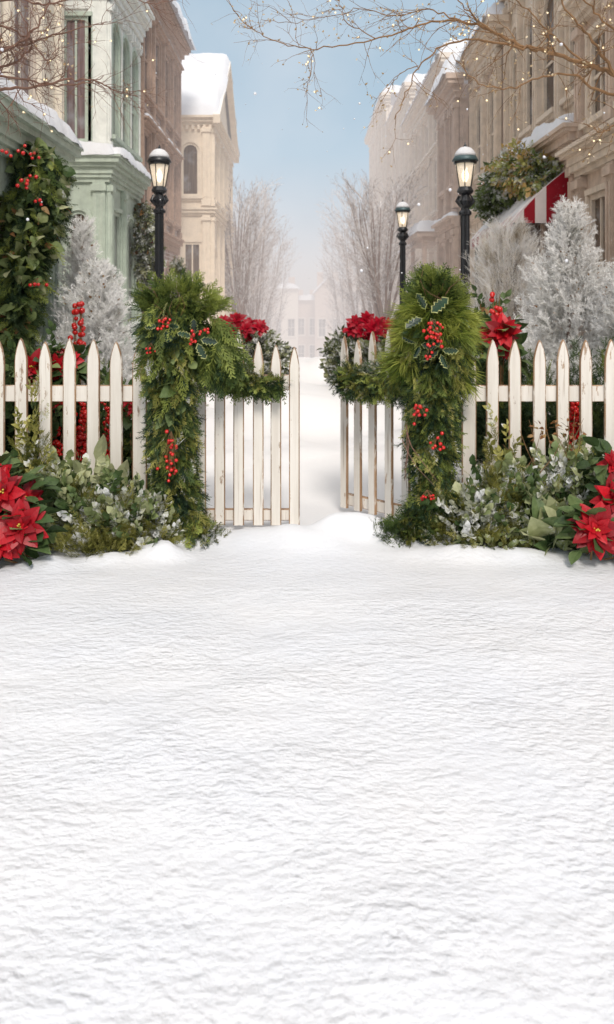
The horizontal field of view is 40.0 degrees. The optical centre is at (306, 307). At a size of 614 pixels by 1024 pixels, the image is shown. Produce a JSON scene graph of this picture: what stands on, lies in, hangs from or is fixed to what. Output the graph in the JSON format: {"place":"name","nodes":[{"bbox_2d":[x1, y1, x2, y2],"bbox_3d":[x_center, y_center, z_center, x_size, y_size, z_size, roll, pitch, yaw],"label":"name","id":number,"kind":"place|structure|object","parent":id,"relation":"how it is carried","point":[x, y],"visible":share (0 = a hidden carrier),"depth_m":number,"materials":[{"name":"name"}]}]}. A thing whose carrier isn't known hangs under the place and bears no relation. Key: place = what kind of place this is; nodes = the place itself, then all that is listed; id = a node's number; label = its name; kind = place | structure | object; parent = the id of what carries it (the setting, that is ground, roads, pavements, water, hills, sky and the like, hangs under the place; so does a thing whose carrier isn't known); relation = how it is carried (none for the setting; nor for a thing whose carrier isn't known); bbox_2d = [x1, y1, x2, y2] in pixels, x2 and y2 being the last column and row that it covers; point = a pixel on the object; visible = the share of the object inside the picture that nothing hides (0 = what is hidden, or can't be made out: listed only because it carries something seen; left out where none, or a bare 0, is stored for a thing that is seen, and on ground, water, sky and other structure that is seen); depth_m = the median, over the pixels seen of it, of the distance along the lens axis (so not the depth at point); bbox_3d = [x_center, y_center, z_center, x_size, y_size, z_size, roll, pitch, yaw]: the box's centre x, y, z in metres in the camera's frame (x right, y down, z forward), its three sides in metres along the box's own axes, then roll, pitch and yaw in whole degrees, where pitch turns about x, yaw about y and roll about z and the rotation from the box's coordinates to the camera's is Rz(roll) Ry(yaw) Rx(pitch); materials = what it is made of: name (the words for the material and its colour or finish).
{"place":"outdoors","nodes":[
{"label":"outdoors","id":0,"kind":"place"},
{"bbox_2d":[0,357,613,1023],"bbox_3d":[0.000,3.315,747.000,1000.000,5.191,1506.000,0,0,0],"label":"snowy ground","id":1,"kind":"structure","parent":0,"point":[328,759],"depth_m":2.36,"materials":[{"name":"white snow"}]},
{"bbox_2d":[6,374,57,473],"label":"fern shrub","id":2,"kind":"object","parent":1,"relation":"on","point":[32,459],"visible":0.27,"depth_m":4.71,"materials":[{"name":"green plant"}]},
{"bbox_2d":[0,452,69,565],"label":"poinsettia plant","id":3,"kind":"object","parent":1,"relation":"on","point":[25,512],"visible":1,"depth_m":4.24,"materials":[{"name":"red plant"}]},
{"bbox_2d":[5,344,65,413],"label":"poinsettia plant","id":4,"kind":"object","parent":1,"relation":"on","point":[33,366],"visible":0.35,"depth_m":5.33,"materials":[{"name":"red plant"}]},
{"bbox_2d":[0,0,70,187],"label":"townhouse","id":5,"kind":"structure","parent":1,"relation":"on","point":[7,8],"depth_m":12.20,"materials":[{"name":"beige paint"}]},
{"bbox_2d":[15,0,35,99],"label":"window","id":6,"kind":"structure","parent":5,"relation":"in","point":[22,75],"depth_m":11.97,"materials":[{"name":"beige glass"}]},
{"bbox_2d":[0,71,83,350],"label":"shopfront","id":7,"kind":"object","parent":1,"relation":"on","point":[62,138],"visible":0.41,"depth_m":6.87,"materials":[{"name":"green paint"}]},
{"bbox_2d":[0,137,79,376],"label":"wall garland","id":8,"kind":"object","parent":7,"relation":"attached to","point":[26,265],"depth_m":6.72,"materials":[{"name":"green plant"}]},
{"bbox_2d":[4,319,86,460],"bbox_3d":[-1.792,0.714,5.451,0.969,1.278,0.892,0,0,34],"label":"dark shrub","id":9,"kind":"object","parent":1,"relation":"on","point":[10,406],"visible":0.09,"depth_m":5.31,"materials":[{"name":"green plant"}]},
{"bbox_2d":[20,446,91,526],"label":"shrub","id":10,"kind":"object","parent":1,"relation":"on","point":[60,466],"visible":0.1,"depth_m":4.64,"materials":[{"name":"green plant"}]},
{"bbox_2d":[30,341,103,442],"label":"poinsettia plant","id":11,"kind":"object","parent":1,"relation":"on","point":[81,369],"visible":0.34,"depth_m":5.41,"materials":[{"name":"red plant"}]},
{"bbox_2d":[0,338,153,489],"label":"picket fence","id":12,"kind":"object","parent":1,"relation":"on","point":[93,393],"visible":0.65,"depth_m":4.94,"materials":[{"name":"beige paint"}]},
{"bbox_2d":[68,301,85,382],"bbox_3d":[-1.740,0.610,6.383,0.133,1.380,0.085,0,0,0],"label":"berry spray","id":13,"kind":"object","parent":1,"relation":"on","point":[80,323],"visible":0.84,"depth_m":6.37,"materials":[{"name":"plant"}]},
{"bbox_2d":[76,402,86,462],"bbox_3d":[-1.444,0.883,5.328,0.160,0.835,0.103,0,0,0],"label":"berry spray","id":14,"kind":"object","parent":1,"relation":"on","point":[81,437],"visible":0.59,"depth_m":5.32,"materials":[{"name":"plant"}]},
{"bbox_2d":[40,451,129,548],"bbox_3d":[-1.256,1.051,4.635,0.705,0.524,0.528,0,0,0],"label":"shrub","id":15,"kind":"object","parent":1,"relation":"on","point":[84,476],"visible":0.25,"depth_m":4.59,"materials":[{"name":"green plant"}]},
{"bbox_2d":[31,256,149,468],"bbox_3d":[-1.704,0.482,6.997,1.604,1.847,1.629,0,0,31],"label":"flocked tree","id":16,"kind":"object","parent":1,"relation":"on","point":[96,283],"visible":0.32,"depth_m":6.89,"materials":[{"name":"white plant"}]},
{"bbox_2d":[46,214,135,408],"bbox_3d":[-2.125,0.235,7.940,1.100,2.249,1.232,0,0,0],"label":"flocked tree","id":17,"kind":"object","parent":1,"relation":"on","point":[75,259],"visible":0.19,"depth_m":7.84,"materials":[{"name":"white plant"}]},
{"bbox_2d":[49,522,146,557],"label":"moss clump","id":18,"kind":"object","parent":1,"relation":"on","point":[95,542],"visible":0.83,"depth_m":4.38,"materials":[{"name":"green plant"}]},
{"bbox_2d":[0,0,204,144],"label":"bare tree","id":19,"kind":"object","parent":1,"relation":"on","point":[31,44],"visible":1,"depth_m":4.53,"materials":[{"name":"brown plant"}]},
{"bbox_2d":[50,468,156,545],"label":"shrub","id":20,"kind":"object","parent":1,"relation":"on","point":[95,513],"visible":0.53,"depth_m":4.47,"materials":[{"name":"green plant"}]},
{"bbox_2d":[60,359,149,492],"bbox_3d":[-1.352,0.826,5.614,0.792,0.990,0.810,0,0,42],"label":"dark shrub","id":21,"kind":"object","parent":1,"relation":"on","point":[105,380],"visible":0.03,"depth_m":5.52,"materials":[{"name":"green plant"}]},
{"bbox_2d":[58,0,154,350],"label":"bay house","id":22,"kind":"structure","parent":1,"relation":"on","point":[112,175],"depth_m":13.54,"materials":[{"name":"green paint"}]},
{"bbox_2d":[63,206,91,328],"bbox_3d":[-3.650,-0.560,13.507,0.480,2.120,0.103,0,0,0],"label":"window","id":23,"kind":"structure","parent":22,"relation":"in","point":[83,211],"depth_m":13.46,"materials":[{"name":"green paint"}]},
{"bbox_2d":[64,11,91,141],"bbox_3d":[-3.700,-3.685,13.506,0.540,2.070,0.103,0,0,0],"label":"window","id":24,"kind":"structure","parent":22,"relation":"in","point":[80,127],"depth_m":13.54,"materials":[{"name":"grey glass"}]},
{"bbox_2d":[111,19,124,147],"bbox_3d":[-3.174,-3.725,14.000,0.168,2.090,0.740,0,0,0],"label":"window","id":25,"kind":"structure","parent":22,"relation":"in","point":[116,139],"depth_m":14.23,"materials":[{"name":"glass"}]},
{"bbox_2d":[114,206,127,340],"bbox_3d":[-3.174,-0.525,14.125,0.168,2.290,0.830,0,0,0],"label":"window","id":26,"kind":"structure","parent":22,"relation":"in","point":[118,218],"depth_m":14.39,"materials":[{"name":"green paint"}]},
{"bbox_2d":[123,33,133,154],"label":"window","id":27,"kind":"structure","parent":22,"relation":"in","point":[126,48],"depth_m":14.98,"materials":[{"name":"glass"}]},
{"bbox_2d":[127,215,138,339],"bbox_3d":[-3.174,-0.525,15.200,0.168,2.290,1.080,0,0,0],"label":"window","id":28,"kind":"structure","parent":22,"relation":"in","point":[131,279],"depth_m":15.46,"materials":[{"name":"green paint"}]},
{"bbox_2d":[132,47,142,161],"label":"window","id":29,"kind":"structure","parent":22,"relation":"in","point":[135,68],"depth_m":15.73,"materials":[{"name":"glass"}]},
{"bbox_2d":[130,200,166,290],"bbox_3d":[-3.080,-1.124,15.798,0.953,1.728,0.877,0,0,0],"label":"wall garland","id":30,"kind":"object","parent":22,"relation":"attached to","point":[142,214],"depth_m":15.55,"materials":[{"name":"green plant"}]},
{"bbox_2d":[92,434,128,486],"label":"broad leaf plant","id":31,"kind":"object","parent":1,"relation":"on","point":[100,448],"visible":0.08,"depth_m":4.73,"materials":[{"name":"plant"}]},
{"bbox_2d":[100,479,196,551],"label":"shrub","id":32,"kind":"object","parent":1,"relation":"on","point":[157,519],"visible":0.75,"depth_m":4.48,"materials":[{"name":"green plant"}]},
{"bbox_2d":[147,145,171,295],"bbox_3d":[-1.750,-0.314,10.000,0.286,3.228,0.286,0,0,0],"label":"street lamp","id":33,"kind":"object","parent":1,"relation":"on","point":[159,162],"visible":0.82,"depth_m":9.95,"materials":[{"name":"black metal"}]},
{"bbox_2d":[140,0,195,293],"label":"brick building","id":34,"kind":"structure","parent":1,"relation":"on","point":[164,48],"depth_m":18.77,"materials":[{"name":"brown brick"}]},
{"bbox_2d":[144,116,158,207],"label":"window","id":35,"kind":"structure","parent":34,"relation":"in","point":[149,129],"depth_m":17.04,"materials":[{"name":"brown glass"}]},
{"bbox_2d":[144,1,158,106],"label":"window","id":36,"kind":"structure","parent":34,"relation":"in","point":[148,39],"depth_m":17.06,"materials":[{"name":"brown glass"}]},
{"bbox_2d":[156,22,168,119],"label":"window","id":37,"kind":"structure","parent":34,"relation":"in","point":[161,37],"depth_m":18.26,"materials":[{"name":"brown glass"}]},
{"bbox_2d":[165,140,176,225],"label":"window","id":38,"kind":"structure","parent":34,"relation":"in","point":[170,149],"depth_m":19.46,"materials":[{"name":"brown glass"}]},
{"bbox_2d":[166,41,176,131],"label":"window","id":39,"kind":"structure","parent":34,"relation":"in","point":[171,54],"depth_m":19.46,"materials":[{"name":"brown glass"}]},
{"bbox_2d":[174,150,183,230],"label":"window","id":40,"kind":"structure","parent":34,"relation":"in","point":[178,158],"depth_m":20.61,"materials":[{"name":"brown glass"}]},
{"bbox_2d":[174,56,183,140],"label":"window","id":41,"kind":"structure","parent":34,"relation":"in","point":[178,68],"depth_m":20.61,"materials":[{"name":"beige glass"}]},
{"bbox_2d":[127,266,255,550],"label":"garland column","id":42,"kind":"structure","parent":1,"relation":"on","point":[184,348],"depth_m":4.63,"materials":[{"name":"green plant"}]},
{"bbox_2d":[195,330,299,524],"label":"gate","id":43,"kind":"structure","parent":42,"relation":"attached to","point":[238,513],"depth_m":4.92,"materials":[{"name":"beige paint"}]},
{"bbox_2d":[199,364,290,405],"bbox_3d":[-0.385,0.396,4.842,0.635,0.351,0.306,0,0,0],"label":"garland swag","id":44,"kind":"object","parent":43,"relation":"hanging from","point":[263,388],"visible":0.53,"depth_m":4.83,"materials":[{"name":"green plant"}]},
{"bbox_2d":[178,53,239,324],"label":"gabled house","id":45,"kind":"structure","parent":1,"relation":"on","point":[208,126],"depth_m":22.04,"materials":[{"name":"beige paint"}]},
{"bbox_2d":[180,239,201,309],"bbox_3d":[-2.990,-0.635,22.007,0.620,2.270,0.103,0,0,0],"label":"window","id":46,"kind":"structure","parent":45,"relation":"in","point":[191,251],"depth_m":22.04,"materials":[{"name":"glass"}]},
{"bbox_2d":[181,139,202,200],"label":"window","id":47,"kind":"structure","parent":45,"relation":"in","point":[191,166],"depth_m":22.04,"materials":[{"name":"beige glass"}]},
{"bbox_2d":[225,173,280,320],"bbox_3d":[-1.956,-1.335,25.541,2.528,6.122,2.541,0,0,0],"label":"bare tree","id":48,"kind":"object","parent":1,"relation":"on","point":[241,300],"visible":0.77,"depth_m":25.32,"materials":[{"name":"grey plant"}]},
{"bbox_2d":[214,312,296,373],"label":"poinsettia bush","id":49,"kind":"object","parent":1,"relation":"on","point":[254,331],"visible":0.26,"depth_m":13.64,"materials":[{"name":"red plant"}]},
{"bbox_2d":[233,180,285,319],"bbox_3d":[-2.262,-1.337,30.926,3.172,7.154,2.686,0,0,0],"label":"bare tree","id":50,"kind":"object","parent":1,"relation":"on","point":[251,309],"visible":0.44,"depth_m":30.82,"materials":[{"name":"grey plant"}]},
{"bbox_2d":[234,192,295,336],"bbox_3d":[-2.402,-1.011,38.054,3.609,8.289,3.538,0,0,-12],"label":"bare tree","id":51,"kind":"object","parent":1,"relation":"on","point":[269,307],"visible":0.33,"depth_m":37.70,"materials":[{"name":"grey plant"}]},
{"bbox_2d":[241,226,301,345],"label":"bare tree","id":52,"kind":"object","parent":1,"relation":"on","point":[275,320],"visible":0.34,"depth_m":45.99,"materials":[{"name":"grey plant"}]},
{"bbox_2d":[275,277,299,354],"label":"house","id":53,"kind":"structure","parent":1,"relation":"on","point":[290,318],"depth_m":75.00,"materials":[{"name":"beige stone"}]},
{"bbox_2d":[298,290,314,357],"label":"house","id":54,"kind":"structure","parent":1,"relation":"on","point":[305,325],"depth_m":79.00,"materials":[{"name":"stone"}]},
{"bbox_2d":[312,272,341,356],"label":"house","id":55,"kind":"structure","parent":1,"relation":"on","point":[321,331],"depth_m":74.00,"materials":[{"name":"stone"}]},
{"bbox_2d":[316,222,368,334],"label":"bare tree","id":56,"kind":"object","parent":1,"relation":"on","point":[335,294],"visible":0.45,"depth_m":45.57,"materials":[{"name":"grey plant"}]},
{"bbox_2d":[316,190,381,320],"bbox_3d":[2.236,-1.076,36.160,3.404,7.870,3.838,0,0,21],"label":"bare tree","id":57,"kind":"object","parent":1,"relation":"on","point":[351,306],"visible":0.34,"depth_m":35.74,"materials":[{"name":"grey plant"}]},
{"bbox_2d":[317,310,389,384],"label":"poinsettia bush","id":58,"kind":"object","parent":1,"relation":"on","point":[363,326],"visible":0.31,"depth_m":13.67,"materials":[{"name":"red plant"}]},
{"bbox_2d":[326,167,408,317],"bbox_3d":[2.175,-1.375,27.972,3.083,6.617,3.567,0,0,20],"label":"bare tree","id":59,"kind":"object","parent":1,"relation":"on","point":[369,305],"visible":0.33,"depth_m":27.88,"materials":[{"name":"grey plant"}]},
{"bbox_2d":[364,85,400,311],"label":"townhouse","id":60,"kind":"structure","parent":1,"relation":"on","point":[376,140],"depth_m":35.61,"materials":[{"name":"beige stone"}]},
{"bbox_2d":[332,163,433,330],"bbox_3d":[1.951,-1.113,21.326,2.697,5.221,2.361,0,0,-42],"label":"bare tree","id":61,"kind":"object","parent":1,"relation":"on","point":[370,265],"visible":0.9,"depth_m":21.23,"materials":[{"name":"grey plant"}]},
{"bbox_2d":[394,199,410,309],"bbox_3d":[1.700,-0.314,15.000,0.289,3.228,0.289,0,0,0],"label":"street lamp","id":62,"kind":"object","parent":1,"relation":"on","point":[402,210],"visible":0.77,"depth_m":14.95,"materials":[{"name":"black metal"}]},
{"bbox_2d":[384,73,425,317],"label":"townhouse","id":63,"kind":"structure","parent":1,"relation":"on","point":[400,150],"depth_m":29.72,"materials":[{"name":"beige stone"}]},
{"bbox_2d":[212,0,613,166],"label":"bare tree","id":64,"kind":"object","parent":1,"relation":"on","point":[608,70],"visible":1,"depth_m":4.71,"materials":[{"name":"brown plant"}]},
{"bbox_2d":[372,260,489,548],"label":"garland column","id":65,"kind":"structure","parent":1,"relation":"on","point":[435,335],"depth_m":4.62,"materials":[{"name":"green plant"}]},
{"bbox_2d":[340,329,410,516],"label":"gate","id":66,"kind":"structure","parent":65,"relation":"attached to","point":[371,503],"depth_m":5.15,"materials":[{"name":"beige paint"}]},
{"bbox_2d":[326,351,409,409],"bbox_3d":[0.368,0.420,4.957,0.578,0.349,0.316,0,0,45],"label":"garland swag","id":67,"kind":"object","parent":66,"relation":"hanging from","point":[358,383],"visible":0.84,"depth_m":4.88,"materials":[{"name":"green plant"}]},
{"bbox_2d":[400,39,469,281],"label":"townhouse","id":68,"kind":"structure","parent":1,"relation":"on","point":[418,125],"depth_m":22.53,"materials":[{"name":"stone"}]},
{"bbox_2d":[419,156,427,220],"bbox_3d":[3.294,-3.230,23.310,0.228,1.700,1.216,0,0,0],"label":"pilaster","id":69,"kind":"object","parent":68,"relation":"in","point":[424,163],"depth_m":23.68,"materials":[{"name":"beige stone"}]},
{"bbox_2d":[427,145,435,216],"bbox_3d":[3.294,-3.230,21.834,0.228,1.700,1.216,0,0,0],"label":"pilaster","id":70,"kind":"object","parent":68,"relation":"in","point":[432,152],"depth_m":22.20,"materials":[{"name":"beige stone"}]},
{"bbox_2d":[424,51,469,285],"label":"townhouse","id":71,"kind":"structure","parent":1,"relation":"on","point":[452,127],"depth_m":18.02,"materials":[{"name":"stone"}]},
{"bbox_2d":[446,116,452,192],"bbox_3d":[3.094,-3.375,17.890,0.168,1.790,0.841,0,0,0],"label":"pilaster","id":72,"kind":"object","parent":71,"relation":"in","point":[450,119],"depth_m":18.22,"materials":[{"name":"stone"}]},
{"bbox_2d":[452,142,477,309],"bbox_3d":[1.780,-0.279,9.500,0.289,3.158,0.289,0,0,0],"label":"street lamp","id":73,"kind":"object","parent":1,"relation":"on","point":[465,160],"visible":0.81,"depth_m":9.45,"materials":[{"name":"black metal"}]},
{"bbox_2d":[418,469,535,544],"bbox_3d":[0.920,1.097,4.630,0.644,0.413,0.544,0,0,0],"label":"shrub","id":74,"kind":"object","parent":1,"relation":"on","point":[464,512],"visible":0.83,"depth_m":4.53,"materials":[{"name":"green plant"}]},
{"bbox_2d":[456,2,508,306],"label":"townhouse","id":75,"kind":"structure","parent":1,"relation":"on","point":[482,113],"depth_m":15.87,"materials":[{"name":"stone"}]},
{"bbox_2d":[472,91,479,184],"bbox_3d":[3.394,-3.375,16.680,0.168,1.790,0.899,0,0,0],"label":"pilaster","id":76,"kind":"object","parent":75,"relation":"in","point":[477,100],"depth_m":16.98,"materials":[{"name":"beige stone"}]},
{"bbox_2d":[483,74,492,172],"bbox_3d":[3.394,-3.375,15.440,0.168,1.790,0.899,0,0,0],"label":"pilaster","id":77,"kind":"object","parent":75,"relation":"in","point":[489,96],"depth_m":15.74,"materials":[{"name":"beige stone"}]},
{"bbox_2d":[459,285,520,472],"bbox_3d":[1.270,0.564,6.184,0.704,1.471,0.730,0,0,0],"label":"planter shrub","id":78,"kind":"object","parent":1,"relation":"on","point":[503,295],"depth_m":6.20,"materials":[{"name":"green plant"}]},
{"bbox_2d":[443,517,554,549],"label":"moss clump","id":79,"kind":"object","parent":1,"relation":"on","point":[493,539],"visible":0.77,"depth_m":4.42,"materials":[{"name":"green plant"}]},
{"bbox_2d":[455,344,547,473],"bbox_3d":[1.260,0.608,5.545,0.700,0.988,0.748,0,0,-25],"label":"hedge shrub","id":80,"kind":"object","parent":1,"relation":"on","point":[481,421],"visible":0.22,"depth_m":5.41,"materials":[{"name":"green plant"}]},
{"bbox_2d":[475,312,532,448],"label":"poinsettia plant","id":81,"kind":"object","parent":1,"relation":"on","point":[502,330],"visible":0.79,"depth_m":5.39,"materials":[{"name":"red plant"}]},
{"bbox_2d":[480,403,531,473],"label":"fern shrub","id":82,"kind":"object","parent":1,"relation":"on","point":[497,451],"visible":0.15,"depth_m":4.75,"materials":[{"name":"green plant"}]},
{"bbox_2d":[464,451,551,544],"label":"shrub","id":83,"kind":"object","parent":1,"relation":"on","point":[504,487],"visible":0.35,"depth_m":4.60,"materials":[{"name":"green plant"}]},
{"bbox_2d":[459,211,574,362],"bbox_3d":[2.241,0.157,9.319,1.926,2.431,1.979,0,0,0],"label":"flocked shrub","id":84,"kind":"object","parent":1,"relation":"on","point":[483,280],"visible":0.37,"depth_m":9.15,"materials":[{"name":"grey plant"}]},
{"bbox_2d":[487,449,569,547],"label":"shrub","id":85,"kind":"object","parent":1,"relation":"on","point":[527,492],"visible":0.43,"depth_m":4.51,"materials":[{"name":"green plant"}]},
{"bbox_2d":[476,0,581,348],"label":"awning shop","id":86,"kind":"structure","parent":1,"relation":"on","point":[542,105],"depth_m":12.55,"materials":[{"name":"beige stone"}]},
{"bbox_2d":[507,22,515,150],"bbox_3d":[3.494,-3.725,14.185,0.168,2.090,0.710,0,0,0],"label":"pilaster","id":87,"kind":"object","parent":86,"relation":"in","point":[512,68],"depth_m":14.44,"materials":[{"name":"beige stone"}]},
{"bbox_2d":[469,136,563,224],"bbox_3d":[2.888,-1.760,11.727,0.980,1.179,2.327,0,0,-8],"label":"awning garland","id":88,"kind":"object","parent":86,"relation":"attached to","point":[512,179],"visible":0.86,"depth_m":11.37,"materials":[{"name":"green plant"}]},
{"bbox_2d":[470,170,568,249],"bbox_3d":[2.930,-1.365,11.925,0.720,0.950,2.750,0,0,0],"label":"awning","id":89,"kind":"object","parent":86,"relation":"attached to","point":[535,208],"visible":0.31,"depth_m":10.55,"materials":[{"name":"red fabric"}]},
{"bbox_2d":[518,3,531,138],"bbox_3d":[3.494,-3.725,13.275,0.168,2.090,0.730,0,0,0],"label":"pilaster","id":90,"kind":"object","parent":86,"relation":"in","point":[527,88],"depth_m":13.48,"materials":[{"name":"beige stone"}]},
{"bbox_2d":[536,0,554,125],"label":"window","id":91,"kind":"structure","parent":86,"relation":"in","point":[547,116],"depth_m":12.40,"materials":[{"name":"brown glass"}]},
{"bbox_2d":[559,17,574,108],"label":"window","id":92,"kind":"structure","parent":86,"relation":"in","point":[567,30],"depth_m":11.31,"materials":[{"name":"glass"}]},
{"bbox_2d":[461,339,613,484],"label":"picket fence","id":93,"kind":"object","parent":1,"relation":"on","point":[539,393],"visible":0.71,"depth_m":4.94,"materials":[{"name":"beige paint"}]},
{"bbox_2d":[512,493,577,556],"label":"broad leaf plant","id":94,"kind":"object","parent":1,"relation":"on","point":[539,529],"visible":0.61,"depth_m":4.40,"materials":[{"name":"green plant"}]},
{"bbox_2d":[500,348,596,466],"bbox_3d":[1.556,0.804,5.551,0.900,1.084,0.788,0,0,0],"label":"hedge shrub","id":95,"kind":"object","parent":1,"relation":"on","point":[548,404],"visible":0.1,"depth_m":5.48,"materials":[{"name":"green plant"}]},
{"bbox_2d":[510,432,598,513],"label":"shrub","id":96,"kind":"object","parent":1,"relation":"on","point":[558,463],"visible":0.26,"depth_m":4.60,"materials":[{"name":"grey plant"}]},
{"bbox_2d":[513,194,613,409],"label":"flocked tree","id":97,"kind":"object","parent":1,"relation":"on","point":[563,239],"visible":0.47,"depth_m":6.89,"materials":[{"name":"white plant"}]},
{"bbox_2d":[569,402,578,449],"bbox_3d":[1.655,0.908,5.234,0.129,0.784,0.094,0,0,0],"label":"berry spray","id":98,"kind":"object","parent":1,"relation":"on","point":[574,408],"visible":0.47,"depth_m":5.22,"materials":[{"name":"plant"}]},
{"bbox_2d":[542,436,613,564],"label":"poinsettia plant","id":99,"kind":"object","parent":1,"relation":"on","point":[593,527],"visible":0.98,"depth_m":4.25,"materials":[{"name":"red plant"}]},
{"bbox_2d":[547,258,613,413],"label":"flocked tree","id":100,"kind":"object","parent":1,"relation":"on","point":[607,324],"visible":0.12,"depth_m":6.43,"materials":[{"name":"white plant"}]},
{"bbox_2d":[549,333,613,444],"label":"hedge shrub","id":101,"kind":"object","parent":1,"relation":"on","point":[597,431],"visible":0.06,"depth_m":5.51,"materials":[{"name":"green plant"}]},
{"bbox_2d":[555,0,613,378],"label":"corner house","id":102,"kind":"structure","parent":1,"relation":"on","point":[592,185],"depth_m":9.63,"materials":[{"name":"beige stone"}]},
{"bbox_2d":[578,13,605,133],"bbox_3d":[3.274,-2.625,9.530,0.168,1.190,0.800,0,0,0],"label":"window","id":103,"kind":"structure","parent":102,"relation":"in","point":[596,108],"depth_m":9.74,"materials":[{"name":"brown glass"}]},
{"bbox_2d":[584,182,604,337],"bbox_3d":[3.307,-0.435,9.530,0.103,1.870,0.760,0,0,0],"label":"window","id":104,"kind":"structure","parent":102,"relation":"in","point":[596,202],"depth_m":9.66,"materials":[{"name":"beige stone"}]},
{"bbox_2d":[558,443,610,510],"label":"shrub","id":105,"kind":"object","parent":1,"relation":"on","point":[588,455],"visible":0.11,"depth_m":4.63,"materials":[{"name":"green plant"}]},
{"bbox_2d":[177,0,497,294],"label":"sky","id":106,"kind":"structure","parent":0,"point":[263,146],"materials":[{"name":"blue"}]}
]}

